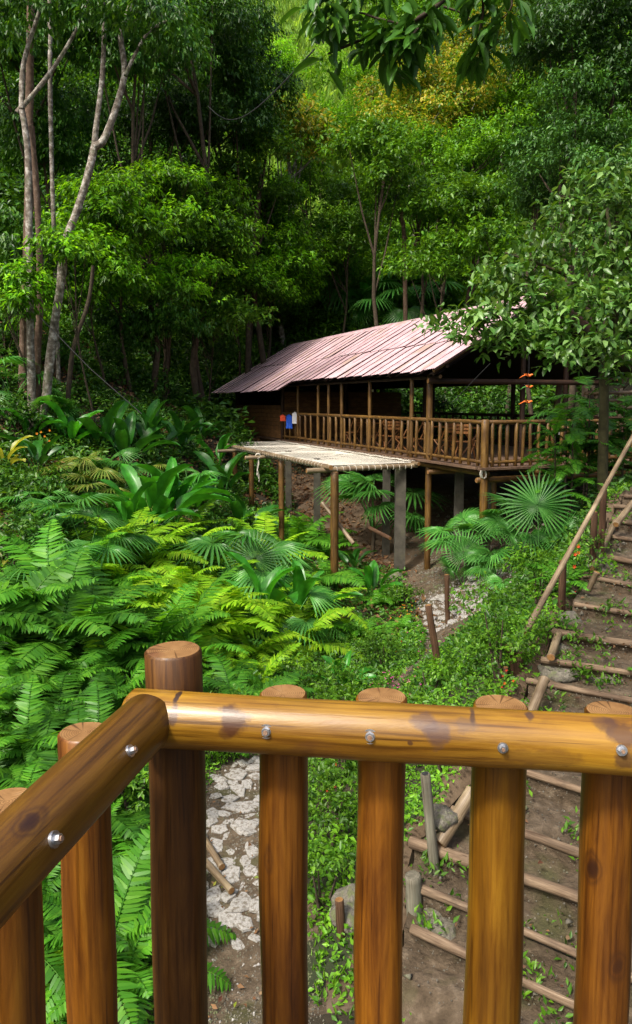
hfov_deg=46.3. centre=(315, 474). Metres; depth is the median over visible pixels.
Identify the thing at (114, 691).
fern
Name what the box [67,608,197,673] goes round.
fern
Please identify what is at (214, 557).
fern
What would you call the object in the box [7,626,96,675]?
fern
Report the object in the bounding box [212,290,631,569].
open pavilion
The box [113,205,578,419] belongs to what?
ridge undergrowth
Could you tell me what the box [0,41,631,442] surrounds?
slope undergrowth
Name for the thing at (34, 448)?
broad leaf plant
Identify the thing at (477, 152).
broadleaf tree
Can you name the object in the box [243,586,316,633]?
fern
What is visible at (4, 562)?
broad leaf plant
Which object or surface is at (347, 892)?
rock
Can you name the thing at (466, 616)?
patch gravel
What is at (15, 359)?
fan palm
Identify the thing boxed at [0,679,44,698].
fern
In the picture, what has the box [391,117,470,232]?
broadleaf tree
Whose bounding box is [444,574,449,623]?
wooden stake
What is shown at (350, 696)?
bush
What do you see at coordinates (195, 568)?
fern
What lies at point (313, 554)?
fern
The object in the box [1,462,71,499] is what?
shrub
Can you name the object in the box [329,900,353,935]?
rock
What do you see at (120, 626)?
fern
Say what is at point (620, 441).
leafy sapling
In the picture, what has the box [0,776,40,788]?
fern
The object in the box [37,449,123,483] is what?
fan palm
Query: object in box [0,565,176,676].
fern
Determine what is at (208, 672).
fern
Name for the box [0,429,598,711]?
shady weed cover
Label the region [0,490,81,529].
fan palm
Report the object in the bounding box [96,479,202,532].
broad leaf plant
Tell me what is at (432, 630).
wooden stake
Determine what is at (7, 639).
fern
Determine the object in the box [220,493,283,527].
broad leaf plant
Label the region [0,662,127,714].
fern
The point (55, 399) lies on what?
fan palm
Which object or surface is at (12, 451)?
broad leaf plant
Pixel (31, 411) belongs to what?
shrub
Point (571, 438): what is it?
leafy sapling
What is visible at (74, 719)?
fern
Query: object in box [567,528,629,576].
bush
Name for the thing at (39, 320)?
slender tree
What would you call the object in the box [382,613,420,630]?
fern
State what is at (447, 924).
rock
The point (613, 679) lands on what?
rock
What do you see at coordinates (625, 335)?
broadleaf tree
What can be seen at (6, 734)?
fern
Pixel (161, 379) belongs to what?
shrub
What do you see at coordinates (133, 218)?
broadleaf tree
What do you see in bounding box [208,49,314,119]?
vine
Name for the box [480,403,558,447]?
shrub
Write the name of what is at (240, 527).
fern
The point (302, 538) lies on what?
fern
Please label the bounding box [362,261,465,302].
fan palm
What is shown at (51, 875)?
fern
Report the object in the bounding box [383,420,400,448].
wooden chair
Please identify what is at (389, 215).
broadleaf tree
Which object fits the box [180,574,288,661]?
fern
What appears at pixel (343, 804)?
bush
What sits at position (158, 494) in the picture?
broad leaf plant
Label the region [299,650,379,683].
broad leaf plant
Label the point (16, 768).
fern
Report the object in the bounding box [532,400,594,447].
shrub
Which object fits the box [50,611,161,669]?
fern
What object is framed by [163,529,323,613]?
fan palm
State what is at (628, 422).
leafy sapling
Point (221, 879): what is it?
bamboo pole
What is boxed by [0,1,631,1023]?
hillside ground
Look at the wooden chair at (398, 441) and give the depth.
20.47 m
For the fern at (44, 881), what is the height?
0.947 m
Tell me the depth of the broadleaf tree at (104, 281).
23.87 m
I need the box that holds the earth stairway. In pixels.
[402,487,631,1023]
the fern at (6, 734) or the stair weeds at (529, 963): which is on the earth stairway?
the stair weeds at (529, 963)
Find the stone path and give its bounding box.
[206,557,509,950]
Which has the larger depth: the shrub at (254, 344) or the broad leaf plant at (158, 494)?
the shrub at (254, 344)
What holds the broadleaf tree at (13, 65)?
on the hillside ground at (444, 487)
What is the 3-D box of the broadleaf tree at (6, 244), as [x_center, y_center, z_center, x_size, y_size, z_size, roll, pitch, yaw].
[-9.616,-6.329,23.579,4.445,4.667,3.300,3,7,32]
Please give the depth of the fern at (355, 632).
14.37 m
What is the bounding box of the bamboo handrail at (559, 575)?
[524,435,631,634]
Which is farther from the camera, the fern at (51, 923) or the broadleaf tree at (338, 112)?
the broadleaf tree at (338, 112)
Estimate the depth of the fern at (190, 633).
11.27 m
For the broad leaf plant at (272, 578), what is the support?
on the hillside ground at (444, 487)
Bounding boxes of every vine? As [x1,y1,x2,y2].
[39,316,141,413]
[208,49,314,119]
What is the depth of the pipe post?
5.65 m
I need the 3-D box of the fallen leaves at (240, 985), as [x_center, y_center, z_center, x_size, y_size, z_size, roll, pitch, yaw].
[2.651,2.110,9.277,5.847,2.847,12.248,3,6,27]
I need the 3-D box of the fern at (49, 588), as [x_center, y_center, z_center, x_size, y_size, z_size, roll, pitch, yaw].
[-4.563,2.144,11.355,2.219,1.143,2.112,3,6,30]
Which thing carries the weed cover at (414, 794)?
on the hillside ground at (444, 487)
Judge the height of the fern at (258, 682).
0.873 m
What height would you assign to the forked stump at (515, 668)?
0.906 m
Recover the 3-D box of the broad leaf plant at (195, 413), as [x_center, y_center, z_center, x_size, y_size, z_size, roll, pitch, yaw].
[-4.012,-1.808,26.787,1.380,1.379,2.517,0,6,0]
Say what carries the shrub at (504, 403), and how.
on the hillside ground at (444, 487)
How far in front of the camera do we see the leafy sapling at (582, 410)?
14.72 m
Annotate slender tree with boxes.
[0,0,128,429]
[18,2,34,392]
[28,125,42,417]
[38,0,216,434]
[48,0,60,383]
[66,265,94,399]
[396,192,420,320]
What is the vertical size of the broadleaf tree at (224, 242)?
10.996 m
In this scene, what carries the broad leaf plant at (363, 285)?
on the hillside ground at (444, 487)
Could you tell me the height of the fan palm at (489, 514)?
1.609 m
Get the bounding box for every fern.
[0,519,160,647]
[0,520,148,559]
[0,535,133,590]
[0,547,162,667]
[0,556,99,656]
[0,563,33,604]
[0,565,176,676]
[0,567,70,624]
[0,602,67,675]
[0,630,18,662]
[0,634,84,692]
[0,650,84,721]
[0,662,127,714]
[0,669,111,736]
[0,675,58,756]
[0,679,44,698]
[0,682,19,715]
[0,711,33,740]
[0,711,79,760]
[0,716,71,767]
[0,723,45,781]
[0,725,57,788]
[0,764,43,787]
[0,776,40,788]
[0,786,119,903]
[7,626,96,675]
[7,681,113,767]
[10,570,202,664]
[14,757,49,787]
[21,705,148,790]
[31,585,129,638]
[36,734,57,774]
[41,658,112,696]
[42,861,60,903]
[42,865,121,927]
[43,826,235,1023]
[43,861,150,971]
[43,898,126,1023]
[44,883,231,1023]
[44,920,64,994]
[45,542,171,592]
[47,659,132,709]
[47,929,63,965]
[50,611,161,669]
[51,671,134,721]
[53,837,149,928]
[55,785,149,873]
[61,507,194,572]
[62,683,145,712]
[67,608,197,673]
[73,648,144,710]
[99,566,212,633]
[100,581,230,648]
[100,664,144,710]
[101,562,174,584]
[104,522,208,576]
[104,563,249,692]
[106,638,208,691]
[111,797,147,861]
[112,575,234,626]
[112,827,150,917]
[113,560,244,598]
[115,854,150,913]
[118,766,149,814]
[143,575,287,627]
[168,499,230,529]
[174,526,234,574]
[177,570,252,632]
[178,585,268,646]
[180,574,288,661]
[187,547,292,596]
[195,528,270,576]
[201,648,262,682]
[202,649,262,695]
[203,669,214,688]
[203,670,317,695]
[205,603,320,676]
[217,511,328,567]
[226,643,303,685]
[227,511,264,531]
[235,598,367,670]
[236,571,368,635]
[238,670,325,698]
[241,558,353,591]
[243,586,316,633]
[247,508,290,533]
[262,515,305,535]
[268,511,345,550]
[287,556,384,588]
[295,511,357,551]
[306,528,358,556]
[326,611,392,636]
[358,590,403,605]
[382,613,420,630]
[522,552,599,590]
[550,484,596,502]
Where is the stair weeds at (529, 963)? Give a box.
[412,511,631,1023]
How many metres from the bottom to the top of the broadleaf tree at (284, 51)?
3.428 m
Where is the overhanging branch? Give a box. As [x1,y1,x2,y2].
[280,0,534,97]
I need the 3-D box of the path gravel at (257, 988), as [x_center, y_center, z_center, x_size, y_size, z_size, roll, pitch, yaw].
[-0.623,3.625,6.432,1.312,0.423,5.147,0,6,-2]
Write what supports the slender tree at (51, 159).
on the hillside ground at (444, 487)
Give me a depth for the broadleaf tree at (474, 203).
32.10 m
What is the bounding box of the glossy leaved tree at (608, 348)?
[411,143,631,494]
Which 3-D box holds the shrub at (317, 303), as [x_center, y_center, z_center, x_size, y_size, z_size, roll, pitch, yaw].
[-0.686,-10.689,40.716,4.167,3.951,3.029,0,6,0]
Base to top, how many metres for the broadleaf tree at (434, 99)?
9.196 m
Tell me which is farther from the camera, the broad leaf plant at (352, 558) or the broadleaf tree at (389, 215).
the broadleaf tree at (389, 215)
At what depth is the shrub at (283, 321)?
38.12 m
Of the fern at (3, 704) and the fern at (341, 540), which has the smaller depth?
the fern at (3, 704)
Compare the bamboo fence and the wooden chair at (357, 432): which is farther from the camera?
the wooden chair at (357, 432)
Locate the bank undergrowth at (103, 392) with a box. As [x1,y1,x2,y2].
[0,187,298,600]
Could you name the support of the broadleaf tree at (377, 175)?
on the hillside ground at (444, 487)
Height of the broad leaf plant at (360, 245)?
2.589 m
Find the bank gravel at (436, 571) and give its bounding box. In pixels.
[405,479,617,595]
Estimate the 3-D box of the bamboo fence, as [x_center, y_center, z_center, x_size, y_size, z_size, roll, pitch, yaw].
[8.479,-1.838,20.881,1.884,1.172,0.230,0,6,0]
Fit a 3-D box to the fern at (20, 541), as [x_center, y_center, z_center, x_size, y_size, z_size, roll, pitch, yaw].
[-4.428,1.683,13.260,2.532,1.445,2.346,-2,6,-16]
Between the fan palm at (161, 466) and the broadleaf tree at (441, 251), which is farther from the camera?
the broadleaf tree at (441, 251)
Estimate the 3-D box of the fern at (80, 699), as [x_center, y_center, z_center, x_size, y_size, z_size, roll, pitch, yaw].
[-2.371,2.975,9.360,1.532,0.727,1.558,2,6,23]
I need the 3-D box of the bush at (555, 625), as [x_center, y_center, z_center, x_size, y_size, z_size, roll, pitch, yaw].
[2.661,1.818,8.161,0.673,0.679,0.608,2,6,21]
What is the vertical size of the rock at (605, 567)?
0.305 m
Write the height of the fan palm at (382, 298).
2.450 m
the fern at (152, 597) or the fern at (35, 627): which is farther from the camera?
the fern at (152, 597)
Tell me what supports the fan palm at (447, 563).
on the hillside ground at (444, 487)
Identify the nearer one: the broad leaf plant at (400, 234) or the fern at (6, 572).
the fern at (6, 572)
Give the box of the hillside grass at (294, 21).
[201,0,454,228]
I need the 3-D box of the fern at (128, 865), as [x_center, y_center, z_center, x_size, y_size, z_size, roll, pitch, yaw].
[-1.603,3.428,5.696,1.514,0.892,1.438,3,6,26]
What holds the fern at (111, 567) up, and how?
on the hillside ground at (444, 487)
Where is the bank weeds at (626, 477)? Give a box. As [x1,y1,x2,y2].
[480,448,631,626]
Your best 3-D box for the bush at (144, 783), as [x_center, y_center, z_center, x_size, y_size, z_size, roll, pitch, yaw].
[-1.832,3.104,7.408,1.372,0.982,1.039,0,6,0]
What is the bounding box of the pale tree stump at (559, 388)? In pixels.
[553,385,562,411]
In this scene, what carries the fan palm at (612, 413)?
on the hillside ground at (444, 487)
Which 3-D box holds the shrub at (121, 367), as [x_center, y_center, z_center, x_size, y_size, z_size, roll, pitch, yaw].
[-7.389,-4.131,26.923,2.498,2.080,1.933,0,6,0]
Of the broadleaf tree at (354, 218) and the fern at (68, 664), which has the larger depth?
the broadleaf tree at (354, 218)
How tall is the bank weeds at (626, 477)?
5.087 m
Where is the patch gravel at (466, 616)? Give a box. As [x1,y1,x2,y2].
[414,558,515,631]
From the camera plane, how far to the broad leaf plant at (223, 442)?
25.37 m
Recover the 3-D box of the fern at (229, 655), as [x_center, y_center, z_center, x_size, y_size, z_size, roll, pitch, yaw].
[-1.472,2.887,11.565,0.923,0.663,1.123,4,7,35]
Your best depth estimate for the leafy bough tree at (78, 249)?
19.58 m
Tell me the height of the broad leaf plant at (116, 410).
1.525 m
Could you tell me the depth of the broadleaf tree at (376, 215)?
42.06 m
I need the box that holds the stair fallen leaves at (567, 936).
[455,509,631,1001]
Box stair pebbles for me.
[403,540,631,994]
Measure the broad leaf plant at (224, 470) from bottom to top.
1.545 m
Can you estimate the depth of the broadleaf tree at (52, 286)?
22.25 m
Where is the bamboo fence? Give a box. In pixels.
[584,388,631,429]
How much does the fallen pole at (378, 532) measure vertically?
0.216 m
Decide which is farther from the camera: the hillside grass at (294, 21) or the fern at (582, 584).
the hillside grass at (294, 21)
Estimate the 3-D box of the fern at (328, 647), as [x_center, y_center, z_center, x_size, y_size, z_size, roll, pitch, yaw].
[-0.395,2.819,13.340,2.676,0.893,2.734,0,6,0]
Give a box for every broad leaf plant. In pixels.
[0,407,65,439]
[0,433,65,469]
[0,435,32,465]
[0,552,18,565]
[34,401,103,447]
[58,399,140,449]
[74,463,232,525]
[86,411,179,461]
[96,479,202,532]
[99,399,198,455]
[131,457,218,524]
[161,411,211,454]
[179,473,231,508]
[182,405,223,440]
[190,451,248,491]
[196,433,235,463]
[206,551,302,616]
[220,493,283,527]
[258,560,362,623]
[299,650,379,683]
[316,260,393,310]
[338,548,376,568]
[346,560,404,595]
[348,234,372,267]
[350,276,392,318]
[360,216,433,246]
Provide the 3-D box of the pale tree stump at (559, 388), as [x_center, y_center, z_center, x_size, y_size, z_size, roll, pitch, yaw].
[7.538,-2.778,22.839,0.391,1.858,0.224,0,6,0]
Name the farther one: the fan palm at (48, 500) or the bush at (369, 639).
the fan palm at (48, 500)
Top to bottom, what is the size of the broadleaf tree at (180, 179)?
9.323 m
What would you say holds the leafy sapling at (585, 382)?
on the hillside ground at (444, 487)
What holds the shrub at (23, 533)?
on the hillside ground at (444, 487)
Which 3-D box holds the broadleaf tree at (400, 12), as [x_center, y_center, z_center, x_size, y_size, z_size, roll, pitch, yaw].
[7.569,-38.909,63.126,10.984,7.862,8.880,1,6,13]
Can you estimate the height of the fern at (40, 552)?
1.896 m
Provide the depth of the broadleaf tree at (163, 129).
30.40 m
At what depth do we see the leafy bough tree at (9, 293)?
19.49 m
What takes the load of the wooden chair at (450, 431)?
on the open pavilion
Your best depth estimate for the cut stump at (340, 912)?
5.58 m
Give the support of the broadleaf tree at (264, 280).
on the hillside ground at (444, 487)
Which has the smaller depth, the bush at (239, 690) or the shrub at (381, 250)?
the bush at (239, 690)
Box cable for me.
[452,364,489,402]
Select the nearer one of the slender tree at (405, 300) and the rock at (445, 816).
the rock at (445, 816)
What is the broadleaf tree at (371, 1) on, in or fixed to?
on the hillside ground at (444, 487)
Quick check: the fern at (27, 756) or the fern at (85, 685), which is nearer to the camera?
the fern at (27, 756)
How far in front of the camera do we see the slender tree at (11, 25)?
20.20 m
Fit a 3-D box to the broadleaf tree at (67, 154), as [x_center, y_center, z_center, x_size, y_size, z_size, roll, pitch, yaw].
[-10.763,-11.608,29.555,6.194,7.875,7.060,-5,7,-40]
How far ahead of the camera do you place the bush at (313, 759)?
7.94 m
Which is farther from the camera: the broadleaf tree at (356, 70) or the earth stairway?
the broadleaf tree at (356, 70)
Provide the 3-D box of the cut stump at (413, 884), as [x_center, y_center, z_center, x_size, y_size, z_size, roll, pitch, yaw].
[0.733,3.167,5.545,0.141,0.360,0.132,0,6,0]
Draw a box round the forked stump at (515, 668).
[501,643,524,683]
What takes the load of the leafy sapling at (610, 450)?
on the hillside ground at (444, 487)
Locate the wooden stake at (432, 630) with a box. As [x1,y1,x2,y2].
[425,604,439,664]
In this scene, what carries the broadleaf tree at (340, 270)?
on the hillside ground at (444, 487)
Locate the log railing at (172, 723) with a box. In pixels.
[0,641,631,1023]
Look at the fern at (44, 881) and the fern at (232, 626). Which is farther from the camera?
the fern at (232, 626)
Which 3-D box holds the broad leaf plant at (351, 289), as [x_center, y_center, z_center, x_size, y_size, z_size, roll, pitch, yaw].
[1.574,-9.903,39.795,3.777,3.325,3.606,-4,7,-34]
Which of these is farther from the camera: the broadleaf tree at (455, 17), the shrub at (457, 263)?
the broadleaf tree at (455, 17)
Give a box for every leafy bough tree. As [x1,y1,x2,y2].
[0,247,60,377]
[15,220,109,422]
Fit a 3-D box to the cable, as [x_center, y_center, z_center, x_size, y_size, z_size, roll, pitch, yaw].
[3.274,-1.912,15.688,0.016,0.832,1.031,-4,7,-38]
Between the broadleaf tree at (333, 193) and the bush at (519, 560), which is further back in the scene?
the broadleaf tree at (333, 193)
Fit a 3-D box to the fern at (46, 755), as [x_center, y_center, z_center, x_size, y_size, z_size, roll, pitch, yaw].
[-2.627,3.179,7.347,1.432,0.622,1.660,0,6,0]
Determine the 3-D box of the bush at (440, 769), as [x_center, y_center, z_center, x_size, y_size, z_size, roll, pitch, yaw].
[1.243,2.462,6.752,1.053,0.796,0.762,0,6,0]
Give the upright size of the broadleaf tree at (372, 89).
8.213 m
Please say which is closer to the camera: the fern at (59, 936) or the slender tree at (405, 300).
the fern at (59, 936)
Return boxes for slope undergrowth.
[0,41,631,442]
[20,0,631,120]
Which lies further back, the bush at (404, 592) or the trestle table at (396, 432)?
the trestle table at (396, 432)
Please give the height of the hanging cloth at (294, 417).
0.543 m
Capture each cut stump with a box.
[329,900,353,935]
[335,897,345,940]
[405,870,422,916]
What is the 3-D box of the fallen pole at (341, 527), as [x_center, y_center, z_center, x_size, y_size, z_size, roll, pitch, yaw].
[0.524,1.184,18.000,0.108,0.950,1.151,-5,8,-43]
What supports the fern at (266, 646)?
on the hillside ground at (444, 487)
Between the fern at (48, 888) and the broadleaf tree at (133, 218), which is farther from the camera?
the broadleaf tree at (133, 218)
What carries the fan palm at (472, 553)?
on the hillside ground at (444, 487)
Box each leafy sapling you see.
[521,410,591,543]
[523,403,617,513]
[529,399,630,508]
[531,412,612,516]
[535,376,629,507]
[552,400,631,466]
[582,396,631,476]
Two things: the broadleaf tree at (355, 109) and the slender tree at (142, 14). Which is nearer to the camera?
the slender tree at (142, 14)
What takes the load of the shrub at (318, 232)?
on the hillside ground at (444, 487)
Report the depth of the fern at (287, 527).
22.36 m
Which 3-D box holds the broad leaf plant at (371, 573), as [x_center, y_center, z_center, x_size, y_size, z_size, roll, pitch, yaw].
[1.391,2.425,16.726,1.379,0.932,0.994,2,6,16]
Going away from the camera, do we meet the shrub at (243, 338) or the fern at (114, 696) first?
the fern at (114, 696)
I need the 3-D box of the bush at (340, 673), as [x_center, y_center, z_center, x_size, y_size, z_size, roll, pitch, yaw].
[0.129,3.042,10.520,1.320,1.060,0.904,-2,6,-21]
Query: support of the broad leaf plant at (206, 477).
on the hillside ground at (444, 487)
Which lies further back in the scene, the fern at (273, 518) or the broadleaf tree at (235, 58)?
the broadleaf tree at (235, 58)
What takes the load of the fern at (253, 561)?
on the hillside ground at (444, 487)
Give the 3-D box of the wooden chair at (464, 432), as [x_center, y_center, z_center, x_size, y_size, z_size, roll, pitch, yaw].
[3.756,-0.854,18.717,0.443,0.971,0.516,4,7,33]
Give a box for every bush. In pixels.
[114,762,149,815]
[210,684,260,695]
[275,650,368,700]
[307,822,356,911]
[308,686,354,779]
[308,758,357,849]
[310,676,382,700]
[340,618,419,667]
[383,581,424,605]
[417,651,474,694]
[425,701,462,771]
[444,571,547,695]
[494,540,577,603]
[532,610,589,644]
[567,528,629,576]
[570,662,621,690]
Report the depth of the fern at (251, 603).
12.58 m
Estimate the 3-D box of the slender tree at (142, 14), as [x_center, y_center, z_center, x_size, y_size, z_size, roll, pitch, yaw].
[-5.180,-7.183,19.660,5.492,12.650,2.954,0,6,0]
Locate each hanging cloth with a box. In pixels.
[280,411,285,420]
[286,414,292,427]
[292,411,296,423]
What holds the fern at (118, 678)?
on the hillside ground at (444, 487)
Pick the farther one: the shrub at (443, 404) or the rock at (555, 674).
the shrub at (443, 404)
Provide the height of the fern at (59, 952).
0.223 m
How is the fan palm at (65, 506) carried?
on the hillside ground at (444, 487)
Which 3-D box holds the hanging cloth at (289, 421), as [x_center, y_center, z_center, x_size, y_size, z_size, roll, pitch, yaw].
[-0.988,-1.997,27.236,0.276,0.633,0.102,1,6,11]
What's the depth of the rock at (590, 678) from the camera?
7.46 m
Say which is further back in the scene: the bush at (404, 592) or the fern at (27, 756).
the bush at (404, 592)
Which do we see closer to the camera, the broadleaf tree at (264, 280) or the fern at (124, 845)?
the fern at (124, 845)
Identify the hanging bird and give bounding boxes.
[520,355,532,377]
[520,394,532,403]
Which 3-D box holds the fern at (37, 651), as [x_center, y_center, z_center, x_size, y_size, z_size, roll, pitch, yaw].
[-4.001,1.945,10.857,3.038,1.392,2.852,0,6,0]
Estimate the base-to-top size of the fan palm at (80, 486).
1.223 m
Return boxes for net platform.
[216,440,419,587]
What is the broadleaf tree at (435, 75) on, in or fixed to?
on the hillside ground at (444, 487)
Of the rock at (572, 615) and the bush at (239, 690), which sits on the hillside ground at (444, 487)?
the bush at (239, 690)
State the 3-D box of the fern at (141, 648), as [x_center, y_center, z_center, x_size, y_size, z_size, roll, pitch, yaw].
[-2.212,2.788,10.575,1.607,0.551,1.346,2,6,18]
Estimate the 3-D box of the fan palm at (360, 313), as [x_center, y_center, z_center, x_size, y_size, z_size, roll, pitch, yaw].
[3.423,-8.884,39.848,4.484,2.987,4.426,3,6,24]
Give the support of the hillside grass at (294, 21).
on the hillside ground at (444, 487)
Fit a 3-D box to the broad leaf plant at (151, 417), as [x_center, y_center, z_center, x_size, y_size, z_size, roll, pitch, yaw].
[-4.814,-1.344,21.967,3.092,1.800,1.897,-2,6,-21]
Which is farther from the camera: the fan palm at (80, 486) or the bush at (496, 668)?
the fan palm at (80, 486)
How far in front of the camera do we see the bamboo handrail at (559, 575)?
9.12 m
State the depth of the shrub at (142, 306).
35.63 m
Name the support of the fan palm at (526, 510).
on the hillside ground at (444, 487)
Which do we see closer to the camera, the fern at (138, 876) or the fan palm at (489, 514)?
the fern at (138, 876)
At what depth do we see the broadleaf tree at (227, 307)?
29.82 m
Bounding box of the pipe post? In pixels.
[420,772,439,875]
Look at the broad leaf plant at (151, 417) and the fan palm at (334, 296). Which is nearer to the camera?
the broad leaf plant at (151, 417)
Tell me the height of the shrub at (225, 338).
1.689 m
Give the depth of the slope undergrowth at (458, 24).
59.44 m
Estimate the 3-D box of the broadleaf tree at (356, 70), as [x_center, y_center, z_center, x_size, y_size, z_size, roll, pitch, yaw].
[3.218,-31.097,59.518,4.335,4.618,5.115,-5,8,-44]
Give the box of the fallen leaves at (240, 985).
[207,571,509,1017]
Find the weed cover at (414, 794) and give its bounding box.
[0,482,631,1023]
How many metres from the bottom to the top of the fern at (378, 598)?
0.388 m
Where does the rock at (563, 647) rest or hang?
on the earth stairway
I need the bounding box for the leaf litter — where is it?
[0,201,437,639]
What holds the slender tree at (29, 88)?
on the hillside ground at (444, 487)
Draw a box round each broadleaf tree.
[0,0,118,268]
[0,64,136,212]
[0,192,63,275]
[0,263,76,336]
[17,222,159,382]
[33,204,123,360]
[40,0,220,395]
[45,161,218,392]
[60,292,220,392]
[70,73,267,374]
[72,247,247,395]
[117,0,266,408]
[117,149,216,398]
[139,0,293,373]
[139,163,272,401]
[154,227,336,375]
[154,275,279,400]
[173,319,244,400]
[192,116,307,363]
[217,171,314,357]
[220,52,307,367]
[235,205,348,358]
[235,282,326,325]
[256,93,350,345]
[261,32,300,74]
[264,133,354,236]
[288,42,382,200]
[301,159,403,252]
[309,232,386,325]
[310,198,387,332]
[314,103,427,391]
[328,88,393,144]
[339,57,378,98]
[347,71,423,178]
[348,0,399,8]
[348,0,458,41]
[350,28,517,162]
[354,197,415,234]
[357,215,428,279]
[363,158,462,316]
[366,89,469,243]
[376,218,481,411]
[384,159,552,386]
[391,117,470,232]
[413,101,542,287]
[418,1,486,69]
[441,0,557,136]
[449,207,574,413]
[469,67,552,181]
[474,0,540,31]
[490,0,631,449]
[490,49,631,431]
[503,162,593,447]
[551,137,631,477]
[605,273,631,412]
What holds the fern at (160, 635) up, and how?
on the hillside ground at (444, 487)
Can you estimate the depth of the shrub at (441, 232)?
39.62 m
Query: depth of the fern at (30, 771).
7.46 m
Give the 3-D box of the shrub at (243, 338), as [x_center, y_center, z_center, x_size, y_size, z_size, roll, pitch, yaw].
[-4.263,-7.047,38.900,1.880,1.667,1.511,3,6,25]
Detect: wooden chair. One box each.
[346,418,363,446]
[371,420,390,450]
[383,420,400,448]
[395,429,406,452]
[413,421,423,456]
[434,423,458,456]
[455,424,475,458]
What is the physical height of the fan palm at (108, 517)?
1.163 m
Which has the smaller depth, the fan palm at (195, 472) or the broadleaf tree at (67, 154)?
the fan palm at (195, 472)
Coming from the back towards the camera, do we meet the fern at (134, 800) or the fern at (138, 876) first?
the fern at (134, 800)
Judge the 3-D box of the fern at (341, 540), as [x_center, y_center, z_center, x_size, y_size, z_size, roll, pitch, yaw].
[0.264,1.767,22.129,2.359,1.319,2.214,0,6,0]
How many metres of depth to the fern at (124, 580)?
13.19 m
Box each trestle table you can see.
[365,422,406,444]
[434,426,480,455]
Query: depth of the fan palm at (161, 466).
19.93 m
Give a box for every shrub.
[0,307,44,354]
[0,388,48,436]
[0,498,67,564]
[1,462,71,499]
[33,396,84,435]
[34,325,90,376]
[59,312,128,350]
[76,333,149,385]
[128,302,156,315]
[133,368,188,403]
[170,345,190,371]
[171,336,206,358]
[185,375,219,396]
[199,327,234,347]
[222,328,245,345]
[223,318,283,355]
[240,297,291,340]
[295,218,342,241]
[304,284,326,313]
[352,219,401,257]
[363,235,432,286]
[377,386,438,411]
[386,223,468,286]
[407,386,476,433]
[434,228,509,279]
[448,385,533,444]
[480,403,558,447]
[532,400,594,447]
[574,386,631,455]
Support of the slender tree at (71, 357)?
on the hillside ground at (444, 487)
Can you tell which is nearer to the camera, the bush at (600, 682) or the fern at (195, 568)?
the bush at (600, 682)
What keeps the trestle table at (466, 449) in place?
on the open pavilion
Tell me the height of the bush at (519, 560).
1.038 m
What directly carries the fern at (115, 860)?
on the hillside ground at (444, 487)
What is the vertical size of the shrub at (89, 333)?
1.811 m
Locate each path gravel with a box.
[206,760,323,1023]
[392,546,529,680]
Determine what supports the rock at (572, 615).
on the earth stairway
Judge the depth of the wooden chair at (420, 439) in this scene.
19.72 m
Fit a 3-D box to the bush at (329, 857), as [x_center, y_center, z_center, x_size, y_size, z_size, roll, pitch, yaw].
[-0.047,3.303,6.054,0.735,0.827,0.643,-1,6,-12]
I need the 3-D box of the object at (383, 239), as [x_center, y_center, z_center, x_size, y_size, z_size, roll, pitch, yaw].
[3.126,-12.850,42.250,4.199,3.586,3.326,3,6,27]
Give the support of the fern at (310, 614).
on the hillside ground at (444, 487)
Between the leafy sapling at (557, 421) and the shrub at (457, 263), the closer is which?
the leafy sapling at (557, 421)
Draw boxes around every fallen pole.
[321,501,354,544]
[368,526,391,539]
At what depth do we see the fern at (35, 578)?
11.07 m
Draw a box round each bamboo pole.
[206,836,224,869]
[206,857,234,894]
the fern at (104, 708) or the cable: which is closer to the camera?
the fern at (104, 708)
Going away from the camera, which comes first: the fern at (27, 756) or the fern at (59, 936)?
the fern at (59, 936)
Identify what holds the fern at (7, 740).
on the hillside ground at (444, 487)
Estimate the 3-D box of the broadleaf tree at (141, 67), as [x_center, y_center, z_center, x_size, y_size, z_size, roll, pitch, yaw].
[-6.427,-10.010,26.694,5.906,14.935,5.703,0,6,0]
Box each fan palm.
[0,356,65,417]
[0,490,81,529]
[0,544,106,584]
[3,395,85,431]
[4,493,126,572]
[25,504,165,567]
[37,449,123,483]
[60,473,152,511]
[88,447,162,482]
[129,464,166,476]
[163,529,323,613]
[178,467,229,504]
[218,529,289,598]
[233,585,347,652]
[311,471,453,555]
[316,276,355,314]
[337,287,415,328]
[346,288,436,323]
[350,272,463,324]
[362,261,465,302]
[414,507,505,574]
[437,529,487,586]
[454,543,533,594]
[469,492,556,570]
[491,470,582,560]
[609,410,631,416]
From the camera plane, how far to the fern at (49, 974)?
5.28 m
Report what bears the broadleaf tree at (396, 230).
on the hillside ground at (444, 487)
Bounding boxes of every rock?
[331,883,354,904]
[389,572,403,579]
[419,917,455,939]
[423,908,441,919]
[433,803,457,832]
[537,664,580,682]
[556,611,582,622]
[558,643,569,650]
[586,556,617,572]
[587,677,600,682]
[600,676,617,683]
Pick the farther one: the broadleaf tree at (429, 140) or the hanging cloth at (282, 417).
the broadleaf tree at (429, 140)
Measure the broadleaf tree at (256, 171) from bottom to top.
13.493 m
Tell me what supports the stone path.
on the hillside ground at (444, 487)
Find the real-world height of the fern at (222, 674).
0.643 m

